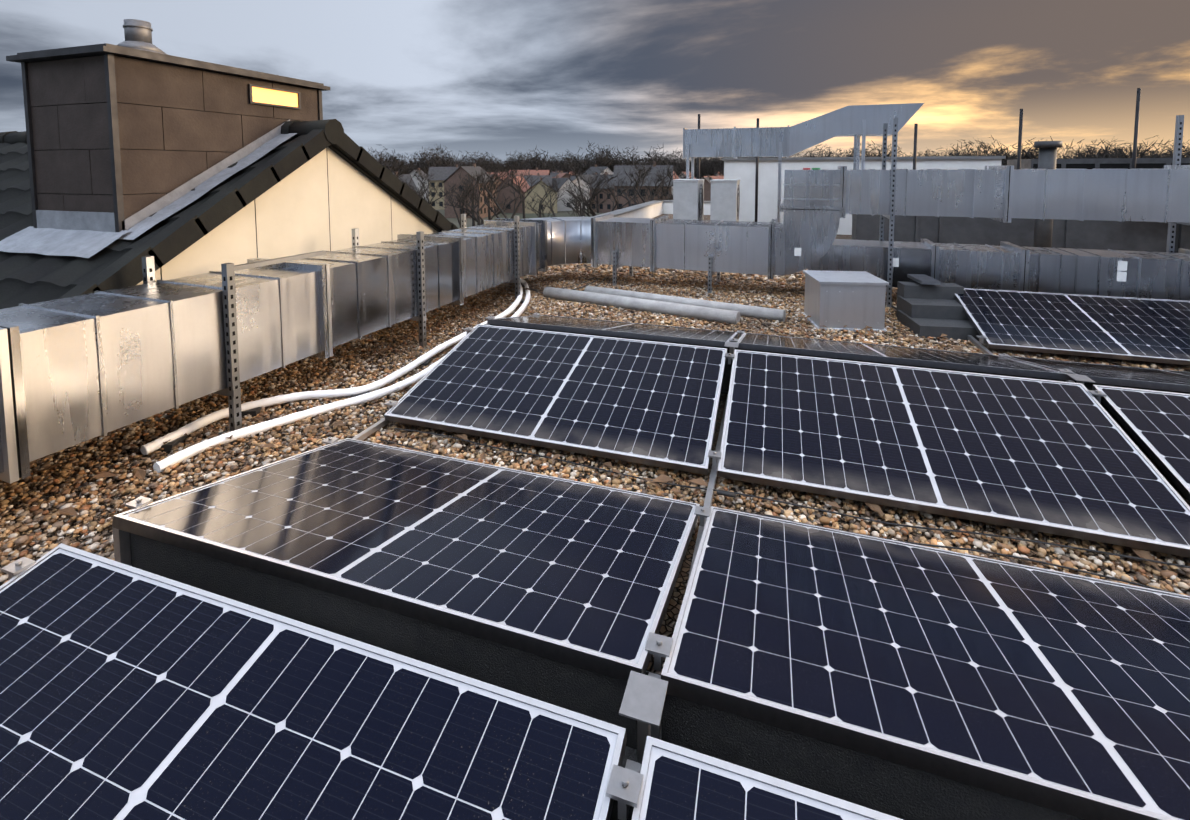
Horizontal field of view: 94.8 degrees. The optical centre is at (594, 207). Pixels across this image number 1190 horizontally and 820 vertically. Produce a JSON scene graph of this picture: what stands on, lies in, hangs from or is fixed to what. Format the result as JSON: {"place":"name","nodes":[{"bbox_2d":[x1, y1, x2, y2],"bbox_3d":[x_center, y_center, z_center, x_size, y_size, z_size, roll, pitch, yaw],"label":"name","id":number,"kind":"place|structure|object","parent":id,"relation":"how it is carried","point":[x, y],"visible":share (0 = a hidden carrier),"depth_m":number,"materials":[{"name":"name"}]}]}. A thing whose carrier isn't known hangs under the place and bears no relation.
{"place":"outdoors","nodes":[
{"label":"outdoors","id":0,"kind":"place"},
{"bbox_2d":[0,119,458,298],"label":"roof edge tiles","id":1,"kind":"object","parent":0,"point":[175,238],"depth_m":4.06,"materials":[{"name":"black tile"}]},
{"bbox_2d":[438,210,603,227],"bbox_3d":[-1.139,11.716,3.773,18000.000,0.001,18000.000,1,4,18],"label":"town ground","id":2,"kind":"structure","parent":0,"point":[520,215],"depth_m":138.66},
{"bbox_2d":[363,135,1189,227],"bbox_3d":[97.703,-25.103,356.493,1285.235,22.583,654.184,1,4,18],"label":"town trees","id":3,"kind":"object","parent":2,"relation":"on","point":[711,166],"visible":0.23,"depth_m":172.85,"materials":[{"name":"brown plant"}]},
{"bbox_2d":[393,162,723,217],"bbox_3d":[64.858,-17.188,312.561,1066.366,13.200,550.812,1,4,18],"label":"town houses","id":4,"kind":"structure","parent":0,"point":[443,175],"depth_m":146.06,"materials":[{"name":"brick"}]},
{"bbox_2d":[0,0,1189,165],"label":"sky","id":5,"kind":"structure","parent":0,"point":[498,78],"materials":[{"name":"grey"}]},
{"bbox_3d":[6.608,6.534,2.424,18.650,10.496,27.000,1,4,18],"label":"building body","id":6,"kind":"object","parent":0,"visible":0},
{"bbox_2d":[593,200,710,217],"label":"roof parapet","id":7,"kind":"structure","parent":6,"relation":"on","point":[652,209],"depth_m":15.63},
{"bbox_2d":[0,119,296,257],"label":"lead flashing","id":8,"kind":"object","parent":7,"relation":"on","point":[75,233],"visible":0.94,"depth_m":3.72,"materials":[{"name":"grey metal"}]},
{"bbox_2d":[0,134,306,308],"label":"roof slope","id":9,"kind":"structure","parent":7,"relation":"on","point":[29,278],"depth_m":3.52,"materials":[{"name":"tile"}]},
{"bbox_2d":[6,43,329,231],"bbox_3d":[-3.252,-0.137,4.508,0.990,1.950,1.840,1,4,18],"label":"chimney","id":10,"kind":"object","parent":7,"relation":"on","point":[121,133],"visible":0.44,"depth_m":3.74,"materials":[{"name":"stone"}]},
{"bbox_2d":[118,19,167,54],"bbox_3d":[-3.225,-1.188,3.864,0.336,0.240,0.336,1,4,18],"label":"chimney flue","id":11,"kind":"object","parent":10,"relation":"on","point":[137,34],"visible":0.67,"depth_m":3.80,"materials":[{"name":"silver metal"}]},
{"bbox_2d":[248,84,300,109],"bbox_3d":[-2.722,-0.939,4.666,0.018,0.155,0.500,1,4,18],"label":"window frame","id":12,"kind":"object","parent":10,"relation":"attached to","point":[266,104],"visible":0.94,"depth_m":4.62,"materials":[{"name":"metal"}]},
{"bbox_2d":[252,86,297,106],"bbox_3d":[-2.729,-0.939,4.668,0.004,0.125,0.460,1,4,18],"label":"window","id":13,"kind":"structure","parent":12,"relation":"in","point":[269,96],"depth_m":4.66,"materials":[{"name":"yellow glass"}]},
{"bbox_2d":[137,147,437,284],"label":"gable wall","id":14,"kind":"structure","parent":7,"relation":"attached to","point":[327,199],"depth_m":4.53,"materials":[{"name":"paint"}]},
{"bbox_2d":[140,278,530,472],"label":"white conduits","id":15,"kind":"object","parent":7,"relation":"on","point":[181,455],"visible":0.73,"depth_m":3.27,"materials":[{"name":"white plastic"}]},
{"bbox_2d":[1,312,1106,819],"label":"panel mounting","id":16,"kind":"object","parent":7,"relation":"on","point":[643,702],"visible":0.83,"depth_m":1.29,"materials":[{"name":"metal"}]},
{"bbox_2d":[0,543,626,819],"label":"solar panel","id":17,"kind":"object","parent":16,"relation":"attached to","point":[127,692],"visible":1,"depth_m":1.15,"materials":[{"name":"glass"}]},
{"bbox_2d":[112,438,699,681],"bbox_3d":[-0.573,1.118,1.991,1.760,0.035,1.040,1,-8,18],"label":"solar panel","id":18,"kind":"object","parent":16,"relation":"attached to","point":[582,575],"visible":0.98,"depth_m":1.76,"materials":[{"name":"glass"}]},
{"bbox_2d":[384,324,726,474],"bbox_3d":[-0.169,1.029,3.217,1.760,0.035,1.040,1,17,18],"label":"solar panel","id":19,"kind":"object","parent":16,"relation":"attached to","point":[653,403],"visible":1,"depth_m":3.08,"materials":[{"name":"glass"}]},
{"bbox_2d":[487,315,737,346],"bbox_3d":[0.189,0.950,4.302,1.760,0.035,1.040,1,-8,18],"label":"solar panel","id":20,"kind":"object","parent":16,"relation":"attached to","point":[719,338],"visible":0.96,"depth_m":4.04,"materials":[{"name":"glass"}]},
{"bbox_2d":[632,736,902,819],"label":"solar panel","id":21,"kind":"object","parent":16,"relation":"attached to","point":[680,783],"visible":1,"depth_m":0.99,"materials":[{"name":"glass"}]},
{"bbox_2d":[738,333,1068,380],"bbox_3d":[1.903,0.987,3.739,1.760,0.035,1.040,1,-8,18],"label":"solar panel","id":22,"kind":"object","parent":16,"relation":"attached to","point":[975,362],"visible":1,"depth_m":3.45,"materials":[{"name":"glass"}]},
{"bbox_2d":[661,506,1189,819],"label":"solar panel","id":23,"kind":"object","parent":16,"relation":"attached to","point":[1065,693],"visible":1,"depth_m":1.33,"materials":[{"name":"glass"}]},
{"bbox_2d":[718,349,1189,556],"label":"solar panel","id":24,"kind":"object","parent":16,"relation":"attached to","point":[1068,459],"visible":1,"depth_m":2.50,"materials":[{"name":"glass"}]},
{"bbox_2d":[954,288,1189,364],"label":"solar panel","id":25,"kind":"object","parent":16,"relation":"attached to","point":[1140,329],"visible":0.96,"depth_m":4.38,"materials":[{"name":"glass"}]},
{"bbox_2d":[1009,356,1189,391],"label":"solar panel","id":26,"kind":"object","parent":16,"relation":"attached to","point":[1170,380],"visible":0.96,"depth_m":3.22,"materials":[{"name":"glass"}]},
{"bbox_2d":[1092,385,1189,501],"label":"solar panel","id":27,"kind":"object","parent":16,"relation":"attached to","point":[1156,425],"visible":0.94,"depth_m":2.55,"materials":[{"name":"glass"}]},
{"bbox_2d":[0,214,1189,673],"bbox_3d":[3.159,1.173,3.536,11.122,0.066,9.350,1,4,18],"label":"gravel pebbles","id":28,"kind":"object","parent":7,"relation":"on","point":[650,281],"visible":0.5,"depth_m":2.83,"materials":[{"name":"brown gravel"}]},
{"bbox_2d":[36,272,1160,570],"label":"dead leaves","id":29,"kind":"object","parent":28,"relation":"on","point":[140,474],"visible":0.75,"depth_m":2.75,"materials":[{"name":"brown plant"}]},
{"bbox_2d":[129,324,1189,819],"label":"wind deflectors","id":30,"kind":"object","parent":28,"relation":"on","point":[873,782],"visible":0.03,"depth_m":1.33,"materials":[{"name":"black metal"}]},
{"bbox_2d":[543,286,785,323],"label":"pipes","id":31,"kind":"object","parent":28,"relation":"on","point":[716,311],"visible":0.88,"depth_m":5.45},
{"bbox_2d":[157,299,1189,594],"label":"string cables","id":32,"kind":"object","parent":28,"relation":"on","point":[167,447],"visible":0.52,"depth_m":2.20,"materials":[{"name":"black rubber"}]},
{"bbox_2d":[521,277,896,309],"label":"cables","id":33,"kind":"object","parent":28,"relation":"on","point":[606,285],"visible":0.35,"depth_m":6.58,"materials":[{"name":"black rubber"}]},
{"bbox_2d":[0,165,1189,483],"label":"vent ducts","id":34,"kind":"object","parent":7,"relation":"on","point":[84,367],"visible":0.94,"depth_m":4.83,"materials":[{"name":"metal"}]},
{"bbox_2d":[794,248,1127,281],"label":"wall labels","id":35,"kind":"object","parent":34,"relation":"attached to","point":[1121,266],"visible":0.9,"depth_m":5.05,"materials":[{"name":"white plastic"}]},
{"bbox_2d":[137,115,1183,444],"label":"perforated metal posts","id":36,"kind":"object","parent":7,"relation":"on","point":[231,391],"visible":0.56,"depth_m":4.39,"materials":[{"name":"metal"}]},
{"bbox_2d":[673,179,739,220],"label":"ventilation units","id":37,"kind":"object","parent":7,"relation":"on","point":[688,199],"visible":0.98,"depth_m":9.36},
{"bbox_2d":[683,103,923,222],"bbox_3d":[3.660,-0.536,10.062,4.000,2.520,0.700,1,4,18],"label":"raised exhaust duct","id":38,"kind":"object","parent":7,"relation":"on","point":[858,121],"visible":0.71,"depth_m":9.75,"materials":[{"name":"metal"}]},
{"bbox_2d":[802,270,888,331],"bbox_3d":[2.301,0.857,5.078,0.590,0.441,0.540,0,4,6],"label":"metal box","id":39,"kind":"object","parent":7,"relation":"on","point":[851,300],"visible":0.96,"depth_m":4.84,"materials":[{"name":"silver metal"}]},
{"bbox_2d":[722,156,1005,234],"bbox_3d":[6.005,-0.346,13.207,5.500,1.679,3.100,1,4,18],"label":"plant room","id":40,"kind":"object","parent":7,"relation":"on","point":[743,170],"visible":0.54,"depth_m":12.17,"materials":[{"name":"white paint"}]},
{"bbox_2d":[896,274,984,342],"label":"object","id":41,"kind":"object","parent":7,"relation":"on","point":[927,306],"visible":0.9,"depth_m":4.85,"materials":[{"name":"concrete"}]},
{"bbox_2d":[697,88,1189,221],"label":"poles","id":42,"kind":"object","parent":7,"relation":"on","point":[1018,163],"visible":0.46,"depth_m":10.60,"materials":[{"name":"metal"}]},
{"bbox_2d":[852,141,1189,252],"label":"plant runs","id":43,"kind":"object","parent":7,"relation":"on","point":[1112,235],"visible":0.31,"depth_m":7.46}
]}

